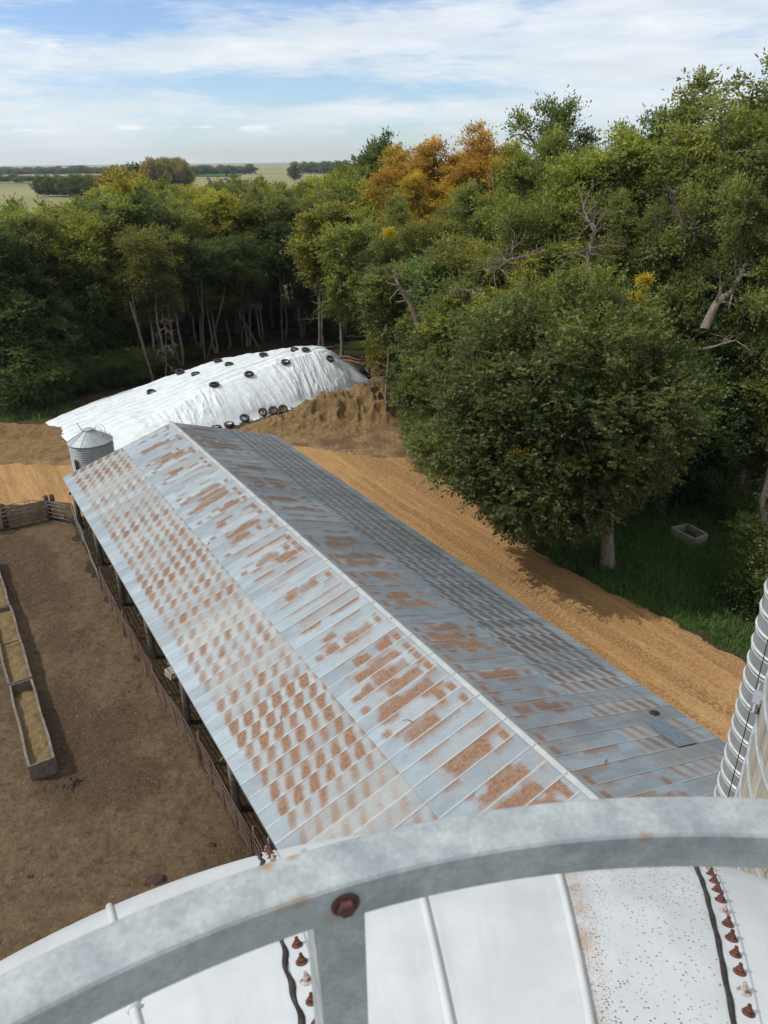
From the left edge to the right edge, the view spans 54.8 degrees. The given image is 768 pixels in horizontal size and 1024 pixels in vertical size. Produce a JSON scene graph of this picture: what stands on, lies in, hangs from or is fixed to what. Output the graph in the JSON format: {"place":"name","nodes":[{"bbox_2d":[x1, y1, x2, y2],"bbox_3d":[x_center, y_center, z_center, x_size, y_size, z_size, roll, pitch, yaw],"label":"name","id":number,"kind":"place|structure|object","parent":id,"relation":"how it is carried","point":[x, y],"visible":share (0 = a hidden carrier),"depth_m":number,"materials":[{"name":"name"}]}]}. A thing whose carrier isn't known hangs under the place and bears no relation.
{"place":"outdoors","nodes":[
{"label":"outdoors","id":0,"kind":"place"},
{"bbox_2d":[0,398,85,422],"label":"edge grass","id":1,"kind":"structure","parent":0,"point":[38,412],"depth_m":63.44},
{"bbox_2d":[0,520,252,960],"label":"feedlot ground","id":2,"kind":"structure","parent":0,"point":[131,811],"depth_m":25.86,"materials":[{"name":"soil"}]},
{"bbox_2d":[0,605,32,691],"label":"feed bunk","id":3,"kind":"object","parent":2,"relation":"on","point":[14,662],"visible":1,"depth_m":31.76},
{"bbox_2d":[8,678,58,780],"bbox_3d":[-13.187,8.027,27.735,0.921,0.695,5.160,-15,29,-28],"label":"feed bunk","id":4,"kind":"object","parent":2,"relation":"on","point":[38,749],"visible":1,"depth_m":27.27,"materials":[{"name":"concrete"}]},
{"bbox_2d":[43,495,52,520],"bbox_3d":[-20.083,-0.164,44.272,0.310,1.757,0.300,-1,25,0],"label":"corner post","id":5,"kind":"object","parent":2,"relation":"on","point":[45,497],"visible":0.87,"depth_m":44.11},
{"bbox_2d":[4,500,46,524],"bbox_3d":[-21.178,0.062,43.803,2.416,1.150,0.040,-13,28,-25],"label":"board fence","id":6,"kind":"object","parent":5,"relation":"attached to","point":[27,513],"visible":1,"depth_m":43.78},
{"bbox_2d":[197,731,253,855],"bbox_3d":[-5.232,9.241,24.145,0.176,1.702,4.835,-15,29,-27],"label":"pipe fence panel","id":7,"kind":"object","parent":2,"relation":"on","point":[201,751],"visible":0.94,"depth_m":23.99,"materials":[{"name":"metal"}]},
{"bbox_2d":[0,159,740,299],"bbox_3d":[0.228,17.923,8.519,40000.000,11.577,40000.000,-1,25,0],"label":"farmland","id":8,"kind":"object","parent":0,"point":[271,172],"visible":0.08,"depth_m":989.88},
{"bbox_2d":[0,164,127,174],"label":"tree belt","id":9,"kind":"object","parent":8,"relation":"on","point":[79,169],"visible":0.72,"depth_m":1585.19,"materials":[{"name":"green plant"}]},
{"bbox_2d":[27,173,115,196],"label":"tree belt","id":10,"kind":"object","parent":8,"relation":"on","point":[45,184],"visible":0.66,"depth_m":488.78,"materials":[{"name":"green plant"}]},
{"bbox_2d":[138,156,197,187],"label":"grove","id":11,"kind":"object","parent":8,"relation":"on","point":[180,170],"visible":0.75,"depth_m":570.49,"materials":[{"name":"green plant"}]},
{"bbox_2d":[137,164,259,174],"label":"tree belt","id":12,"kind":"object","parent":8,"relation":"on","point":[219,169],"visible":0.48,"depth_m":1292.49,"materials":[{"name":"green plant"}]},
{"bbox_2d":[0,445,745,742],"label":"gravel road","id":13,"kind":"structure","parent":0,"point":[697,679],"depth_m":36.83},
{"bbox_2d":[0,299,763,852],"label":"ground","id":14,"kind":"structure","parent":0,"point":[382,443],"depth_m":40.84,"materials":[{"name":"soil"}]},
{"bbox_2d":[0,227,47,334],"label":"deciduous tree","id":15,"kind":"object","parent":14,"relation":"on","point":[28,268],"visible":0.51,"depth_m":63.96,"materials":[{"name":"green plant"}]},
{"bbox_2d":[0,357,66,421],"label":"shrub","id":16,"kind":"object","parent":14,"relation":"on","point":[8,393],"visible":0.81,"depth_m":62.38,"materials":[{"name":"green plant"}]},
{"bbox_2d":[0,287,68,399],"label":"deciduous tree","id":17,"kind":"object","parent":14,"relation":"on","point":[16,346],"visible":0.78,"depth_m":62.66,"materials":[{"name":"green plant"}]},
{"bbox_2d":[0,422,69,463],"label":"spread heap","id":18,"kind":"object","parent":14,"relation":"on","point":[20,443],"visible":0.38,"depth_m":55.63,"materials":[{"name":"brown soil"}]},
{"bbox_2d":[0,204,72,304],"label":"deciduous tree","id":19,"kind":"object","parent":14,"relation":"on","point":[16,222],"visible":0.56,"depth_m":67.03,"materials":[{"name":"green plant"}]},
{"bbox_2d":[3,273,78,362],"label":"deciduous tree","id":20,"kind":"object","parent":14,"relation":"on","point":[31,290],"visible":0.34,"depth_m":65.44,"materials":[{"name":"green plant"}]},
{"bbox_2d":[0,342,85,408],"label":"shrub","id":21,"kind":"object","parent":14,"relation":"on","point":[59,369],"visible":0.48,"depth_m":64.25,"materials":[{"name":"green plant"}]},
{"bbox_2d":[2,195,102,295],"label":"deciduous tree","id":22,"kind":"object","parent":14,"relation":"on","point":[50,211],"visible":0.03,"depth_m":70.21,"materials":[{"name":"green plant"}]},
{"bbox_2d":[34,296,106,387],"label":"deciduous tree","id":23,"kind":"object","parent":14,"relation":"on","point":[80,340],"visible":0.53,"depth_m":67.44,"materials":[{"name":"green plant"}]},
{"bbox_2d":[25,213,118,315],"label":"deciduous tree","id":24,"kind":"object","parent":14,"relation":"on","point":[80,259],"visible":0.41,"depth_m":69.06,"materials":[{"name":"green plant"}]},
{"bbox_2d":[39,259,130,352],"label":"deciduous tree","id":25,"kind":"object","parent":14,"relation":"on","point":[79,304],"visible":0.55,"depth_m":69.25,"materials":[{"name":"green plant"}]},
{"bbox_2d":[40,203,135,317],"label":"deciduous tree","id":26,"kind":"object","parent":14,"relation":"on","point":[88,222],"visible":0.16,"depth_m":71.24,"materials":[{"name":"green plant"}]},
{"bbox_2d":[67,424,114,471],"bbox_3d":[-19.403,-4.024,49.233,2.880,4.248,2.880,-1,25,0],"label":"grain bin","id":27,"kind":"object","parent":14,"relation":"on","point":[87,445],"visible":0.54,"depth_m":48.16,"materials":[{"name":"metal"}]},
{"bbox_2d":[60,349,123,392],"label":"shrub","id":28,"kind":"object","parent":14,"relation":"on","point":[98,376],"visible":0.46,"depth_m":68.84,"materials":[{"name":"green plant"}]},
{"bbox_2d":[79,189,170,349],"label":"deciduous tree","id":29,"kind":"object","parent":14,"relation":"on","point":[103,204],"visible":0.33,"depth_m":74.00,"materials":[{"name":"green plant"}]},
{"bbox_2d":[80,167,176,325],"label":"deciduous tree","id":30,"kind":"object","parent":14,"relation":"on","point":[127,186],"visible":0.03,"depth_m":83.55,"materials":[{"name":"green plant"}]},
{"bbox_2d":[96,345,164,387],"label":"shrub","id":31,"kind":"object","parent":14,"relation":"on","point":[138,367],"visible":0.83,"depth_m":70.30,"materials":[{"name":"green plant"}]},
{"bbox_2d":[102,281,165,351],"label":"deciduous tree","id":32,"kind":"object","parent":14,"relation":"on","point":[125,321],"visible":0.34,"depth_m":74.21,"materials":[{"name":"green plant"}]},
{"bbox_2d":[104,221,191,372],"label":"deciduous tree","id":33,"kind":"object","parent":14,"relation":"on","point":[146,249],"visible":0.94,"depth_m":70.21,"materials":[{"name":"green plant"}]},
{"bbox_2d":[107,179,196,347],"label":"deciduous tree","id":34,"kind":"object","parent":14,"relation":"on","point":[134,197],"visible":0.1,"depth_m":74.81,"materials":[{"name":"green plant"}]},
{"bbox_2d":[131,226,205,365],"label":"deciduous tree","id":35,"kind":"object","parent":14,"relation":"on","point":[188,254],"visible":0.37,"depth_m":73.76,"materials":[{"name":"green plant"}]},
{"bbox_2d":[150,188,211,343],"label":"deciduous tree","id":36,"kind":"object","parent":14,"relation":"on","point":[170,208],"visible":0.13,"depth_m":80.31,"materials":[{"name":"green plant"}]},
{"bbox_2d":[174,250,222,348],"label":"deciduous tree","id":37,"kind":"object","parent":14,"relation":"on","point":[194,306],"visible":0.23,"depth_m":79.93,"materials":[{"name":"green plant"}]},
{"bbox_2d":[46,345,368,450],"bbox_3d":[-14.904,-11.539,65.416,14.385,3.826,29.357,23,34,40],"label":"silage cover","id":38,"kind":"object","parent":14,"relation":"on","point":[125,418],"visible":0.83,"depth_m":63.10,"materials":[{"name":"white plastic"}]},
{"bbox_2d":[188,234,247,353],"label":"deciduous tree","id":39,"kind":"object","parent":14,"relation":"on","point":[215,258],"visible":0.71,"depth_m":77.95,"materials":[{"name":"green plant"}]},
{"bbox_2d":[194,280,245,348],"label":"deciduous tree","id":40,"kind":"object","parent":14,"relation":"on","point":[228,306],"visible":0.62,"depth_m":81.41,"materials":[{"name":"green plant"}]},
{"bbox_2d":[189,186,266,333],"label":"deciduous tree","id":41,"kind":"object","parent":14,"relation":"on","point":[228,217],"visible":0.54,"depth_m":85.13,"materials":[{"name":"green plant"}]},
{"bbox_2d":[208,231,273,345],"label":"deciduous tree","id":42,"kind":"object","parent":14,"relation":"on","point":[232,246],"visible":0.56,"depth_m":81.46,"materials":[{"name":"green plant"}]},
{"bbox_2d":[219,182,296,327],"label":"deciduous tree","id":43,"kind":"object","parent":14,"relation":"on","point":[268,211],"visible":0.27,"depth_m":87.89,"materials":[{"name":"green plant"}]},
{"bbox_2d":[236,243,293,341],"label":"deciduous tree","id":44,"kind":"object","parent":14,"relation":"on","point":[262,255],"visible":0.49,"depth_m":83.93,"materials":[{"name":"green plant"}]},
{"bbox_2d":[255,219,296,337],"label":"deciduous tree","id":45,"kind":"object","parent":14,"relation":"on","point":[278,233],"visible":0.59,"depth_m":84.39,"materials":[{"name":"green plant"}]},
{"bbox_2d":[271,244,316,337],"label":"deciduous tree","id":46,"kind":"object","parent":14,"relation":"on","point":[298,293],"visible":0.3,"depth_m":86.53,"materials":[{"name":"green plant"}]},
{"bbox_2d":[285,212,335,346],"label":"deciduous tree","id":47,"kind":"object","parent":14,"relation":"on","point":[305,235],"visible":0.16,"depth_m":75.28,"materials":[{"name":"green plant"}]},
{"bbox_2d":[287,269,337,327],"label":"deciduous tree","id":48,"kind":"object","parent":14,"relation":"on","point":[311,308],"visible":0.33,"depth_m":88.28,"materials":[{"name":"green plant"}]},
{"bbox_2d":[232,380,411,440],"bbox_3d":[-5.863,-8.835,60.537,20.500,3.188,13.000,-1,25,0],"label":"silage heap","id":49,"kind":"object","parent":14,"relation":"on","point":[356,409],"visible":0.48,"depth_m":59.56,"materials":[{"name":"brown soil"}]},
{"bbox_2d":[279,198,373,358],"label":"deciduous tree","id":50,"kind":"object","parent":14,"relation":"on","point":[332,214],"visible":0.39,"depth_m":72.27,"materials":[{"name":"green plant"}]},
{"bbox_2d":[313,164,384,218],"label":"deciduous tree","id":51,"kind":"object","parent":14,"relation":"on","point":[351,186],"visible":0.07,"depth_m":85.97,"materials":[{"name":"green plant"}]},
{"bbox_2d":[310,204,409,376],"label":"deciduous tree","id":52,"kind":"object","parent":14,"relation":"on","point":[355,244],"visible":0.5,"depth_m":67.28,"materials":[{"name":"green plant"}]},
{"bbox_2d":[358,318,398,384],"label":"deciduous tree","id":53,"kind":"object","parent":14,"relation":"on","point":[380,351],"visible":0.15,"depth_m":67.40,"materials":[{"name":"green plant"}]},
{"bbox_2d":[344,124,414,188],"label":"deciduous tree","id":54,"kind":"object","parent":14,"relation":"on","point":[376,147],"visible":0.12,"depth_m":99.79,"materials":[{"name":"green plant"}]},
{"bbox_2d":[350,261,415,402],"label":"deciduous tree","id":55,"kind":"object","parent":14,"relation":"on","point":[376,287],"visible":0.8,"depth_m":55.27,"materials":[{"name":"green plant"}]},
{"bbox_2d":[0,833,767,1023],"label":"white silo","id":56,"kind":"object","parent":14,"relation":"on","point":[669,945],"visible":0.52,"depth_m":1.96,"materials":[{"name":"metal"}]},
{"bbox_2d":[0,796,767,1023],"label":"guard rail","id":57,"kind":"object","parent":56,"relation":"on","point":[327,897],"visible":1,"depth_m":0.59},
{"bbox_2d":[346,143,421,254],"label":"deciduous tree","id":58,"kind":"object","parent":14,"relation":"on","point":[397,158],"visible":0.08,"depth_m":82.91,"materials":[{"name":"green plant"}]},
{"bbox_2d":[348,192,436,307],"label":"deciduous tree","id":59,"kind":"object","parent":14,"relation":"on","point":[399,212],"visible":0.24,"depth_m":63.26,"materials":[{"name":"green plant"}]},
{"bbox_2d":[63,421,725,849],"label":"cattle barn","id":60,"kind":"structure","parent":14,"relation":"on","point":[339,625],"depth_m":25.01,"materials":[{"name":"metal"}]},
{"bbox_2d":[364,153,453,254],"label":"deciduous tree","id":61,"kind":"object","parent":14,"relation":"on","point":[377,178],"visible":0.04,"depth_m":79.24,"materials":[{"name":"green plant"}]},
{"bbox_2d":[386,293,446,410],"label":"deciduous tree","id":62,"kind":"object","parent":14,"relation":"on","point":[406,324],"visible":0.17,"depth_m":52.68,"materials":[{"name":"green plant"}]},
{"bbox_2d":[384,334,450,432],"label":"understory tree","id":63,"kind":"object","parent":14,"relation":"on","point":[424,405],"visible":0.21,"depth_m":53.26,"materials":[{"name":"green plant"}]},
{"bbox_2d":[376,243,479,364],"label":"deciduous tree","id":64,"kind":"object","parent":14,"relation":"on","point":[426,279],"visible":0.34,"depth_m":53.31,"materials":[{"name":"green plant"}]},
{"bbox_2d":[384,168,475,249],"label":"deciduous tree","id":65,"kind":"object","parent":14,"relation":"on","point":[411,189],"visible":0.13,"depth_m":72.69,"materials":[{"name":"green plant"}]},
{"bbox_2d":[394,200,470,273],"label":"deciduous tree","id":66,"kind":"object","parent":14,"relation":"on","point":[441,224],"visible":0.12,"depth_m":61.05,"materials":[{"name":"green plant"}]},
{"bbox_2d":[397,133,499,215],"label":"deciduous tree","id":67,"kind":"object","parent":14,"relation":"on","point":[428,152],"visible":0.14,"depth_m":76.31,"materials":[{"name":"orange plant"}]},
{"bbox_2d":[402,268,495,401],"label":"deciduous tree","id":68,"kind":"object","parent":14,"relation":"on","point":[438,320],"visible":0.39,"depth_m":48.50,"materials":[{"name":"green plant"}]},
{"bbox_2d":[397,229,509,344],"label":"deciduous tree","id":69,"kind":"object","parent":14,"relation":"on","point":[468,261],"visible":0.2,"depth_m":52.18,"materials":[{"name":"green plant"}]},
{"bbox_2d":[414,118,514,208],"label":"deciduous tree","id":70,"kind":"object","parent":14,"relation":"on","point":[482,142],"visible":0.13,"depth_m":74.51,"materials":[{"name":"orange plant"}]},
{"bbox_2d":[435,177,509,256],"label":"deciduous tree","id":71,"kind":"object","parent":14,"relation":"on","point":[464,208],"visible":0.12,"depth_m":58.39,"materials":[{"name":"green plant"}]},
{"bbox_2d":[445,139,523,220],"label":"deciduous tree","id":72,"kind":"object","parent":14,"relation":"on","point":[469,170],"visible":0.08,"depth_m":73.35,"materials":[{"name":"green plant"}]},
{"bbox_2d":[448,137,539,251],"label":"deciduous tree","id":73,"kind":"object","parent":14,"relation":"on","point":[512,167],"visible":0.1,"depth_m":55.16,"materials":[{"name":"green plant"}]},
{"bbox_2d":[452,191,548,300],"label":"deciduous tree","id":74,"kind":"object","parent":14,"relation":"on","point":[488,278],"visible":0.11,"depth_m":49.48,"materials":[{"name":"green plant"}]},
{"bbox_2d":[458,263,551,401],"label":"deciduous tree","id":75,"kind":"object","parent":14,"relation":"on","point":[522,271],"visible":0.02,"depth_m":45.44,"materials":[{"name":"green plant"}]},
{"bbox_2d":[485,85,605,205],"bbox_3d":[13.273,-20.851,60.963,10.954,24.889,10.390,-4,26,-7],"label":"deciduous tree","id":76,"kind":"object","parent":14,"relation":"on","point":[555,113],"visible":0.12,"depth_m":55.89,"materials":[{"name":"green plant"}]},
{"bbox_2d":[488,175,616,289],"bbox_3d":[11.144,-12.819,50.855,8.791,18.975,9.128,-6,26,-11],"label":"deciduous tree","id":77,"kind":"object","parent":14,"relation":"on","point":[504,222],"visible":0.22,"depth_m":47.36,"materials":[{"name":"green plant"}]},
{"bbox_2d":[497,122,641,263],"bbox_3d":[13.877,-16.813,55.534,11.160,22.272,10.748,-19,31,-33],"label":"deciduous tree","id":78,"kind":"object","parent":14,"relation":"on","point":[544,147],"visible":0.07,"depth_m":50.44,"materials":[{"name":"green plant"}]},
{"bbox_2d":[394,258,745,568],"bbox_3d":[8.595,-4.018,35.909,16.323,15.716,14.924,-1,25,0],"label":"elm tree","id":79,"kind":"object","parent":14,"relation":"on","point":[575,362],"visible":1,"depth_m":32.51,"materials":[{"name":"green plant"}]},
{"bbox_2d":[506,232,637,293],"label":"deciduous tree","id":80,"kind":"object","parent":14,"relation":"on","point":[563,251],"visible":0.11,"depth_m":45.77,"materials":[{"name":"green plant"}]},
{"bbox_2d":[497,122,672,285],"bbox_3d":[13.995,-15.520,53.102,13.233,22.008,12.745,9,27,20],"label":"deciduous tree","id":81,"kind":"object","parent":14,"relation":"on","point":[628,146],"visible":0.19,"depth_m":47.71,"materials":[{"name":"green plant"}]},
{"bbox_2d":[551,181,631,292],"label":"dead tree","id":82,"kind":"object","parent":14,"relation":"on","point":[592,239],"visible":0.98,"depth_m":42.37,"materials":[{"name":"wood"}]},
{"bbox_2d":[549,271,666,403],"bbox_3d":[12.632,-7.364,44.560,7.544,14.293,8.167,-7,26,-13],"label":"deciduous tree","id":83,"kind":"object","parent":14,"relation":"on","point":[626,282],"visible":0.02,"depth_m":41.32,"materials":[{"name":"green plant"}]},
{"bbox_2d":[578,185,663,297],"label":"deciduous tree","id":84,"kind":"object","parent":14,"relation":"on","point":[622,217],"visible":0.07,"depth_m":45.33,"materials":[{"name":"green plant"}]},
{"bbox_2d":[486,484,763,654],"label":"verge grass","id":85,"kind":"structure","parent":14,"relation":"on","point":[676,543],"depth_m":38.62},
{"bbox_2d":[594,97,699,216],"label":"deciduous tree","id":86,"kind":"object","parent":14,"relation":"on","point":[652,124],"visible":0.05,"depth_m":48.75,"materials":[{"name":"green plant"}]},
{"bbox_2d":[613,192,703,319],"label":"deciduous tree","id":87,"kind":"object","parent":14,"relation":"on","point":[660,210],"visible":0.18,"depth_m":43.48,"materials":[{"name":"green plant"}]},
{"bbox_2d":[579,62,748,266],"bbox_3d":[20.267,-16.350,50.938,14.707,25.180,13.926,-20,31,-34],"label":"deciduous tree","id":88,"kind":"object","parent":14,"relation":"on","point":[699,84],"visible":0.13,"depth_m":46.23,"materials":[{"name":"green plant"}]},
{"bbox_2d":[650,271,717,368],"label":"deciduous tree","id":89,"kind":"object","parent":14,"relation":"on","point":[679,326],"visible":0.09,"depth_m":41.85,"materials":[{"name":"green plant"}]},
{"bbox_2d":[625,47,767,316],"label":"deciduous tree","id":90,"kind":"object","parent":14,"relation":"on","point":[721,129],"visible":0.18,"depth_m":41.43,"materials":[{"name":"green plant"}]},
{"bbox_2d":[627,98,766,253],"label":"deciduous tree","id":91,"kind":"object","parent":14,"relation":"on","point":[679,156],"visible":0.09,"depth_m":44.96,"materials":[{"name":"green plant"}]},
{"bbox_2d":[633,99,767,482],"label":"deciduous tree","id":92,"kind":"object","parent":14,"relation":"on","point":[760,129],"visible":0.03,"depth_m":39.85,"materials":[{"name":"green plant"}]},
{"bbox_2d":[639,352,763,514],"bbox_3d":[16.529,-3.919,42.184,9.050,10.160,7.558,20,33,37],"label":"understory tree","id":93,"kind":"object","parent":14,"relation":"on","point":[723,438],"visible":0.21,"depth_m":40.73,"materials":[{"name":"green plant"}]},
{"bbox_2d":[635,145,767,369],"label":"deciduous tree","id":94,"kind":"object","parent":14,"relation":"on","point":[695,202],"visible":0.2,"depth_m":41.21,"materials":[{"name":"green plant"}]},
{"bbox_2d":[641,183,714,265],"bbox_3d":[16.591,-15.624,40.423,3.276,4.426,3.598,-13,28,-24],"label":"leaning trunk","id":95,"kind":"object","parent":94,"relation":"attached to","point":[686,223],"visible":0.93,"depth_m":40.37,"materials":[{"name":"grey plant"}]},
{"bbox_2d":[653,169,767,412],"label":"deciduous tree","id":96,"kind":"object","parent":14,"relation":"on","point":[754,304],"visible":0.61,"depth_m":39.31,"materials":[{"name":"green plant"}]},
{"bbox_2d":[700,255,765,330],"bbox_3d":[18.780,-11.544,39.097,4.106,3.692,1.998,-19,31,-33],"label":"leaning trunk","id":97,"kind":"object","parent":96,"relation":"attached to","point":[720,299],"visible":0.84,"depth_m":39.09,"materials":[{"name":"grey plant"}]},
{"bbox_2d":[677,288,767,505],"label":"deciduous tree","id":98,"kind":"object","parent":14,"relation":"on","point":[719,317],"visible":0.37,"depth_m":40.33,"materials":[{"name":"green plant"}]},
{"bbox_2d":[683,405,762,503],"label":"understory tree","id":99,"kind":"object","parent":14,"relation":"on","point":[707,461],"visible":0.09,"depth_m":42.16,"materials":[{"name":"green plant"}]},
{"bbox_2d":[707,481,767,535],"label":"shrub","id":100,"kind":"object","parent":14,"relation":"on","point":[746,503],"visible":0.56,"depth_m":41.91,"materials":[{"name":"green plant"}]},
{"bbox_2d":[711,510,767,622],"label":"shrub","id":101,"kind":"object","parent":14,"relation":"on","point":[756,575],"visible":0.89,"depth_m":34.02,"materials":[{"name":"green plant"}]},
{"bbox_2d":[714,578,767,796],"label":"silo chute","id":102,"kind":"object","parent":14,"relation":"on","point":[755,653],"visible":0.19,"depth_m":9.32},
{"bbox_2d":[730,669,767,878],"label":"stave silo","id":103,"kind":"object","parent":14,"relation":"on","point":[753,781],"visible":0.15,"depth_m":6.88,"materials":[{"name":"concrete"}]},
{"bbox_2d":[730,359,767,499],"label":"deciduous tree","id":104,"kind":"object","parent":14,"relation":"on","point":[760,441],"visible":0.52,"depth_m":40.36,"materials":[{"name":"green plant"}]},
{"bbox_2d":[0,0,767,165],"label":"sky","id":105,"kind":"structure","parent":0,"point":[83,82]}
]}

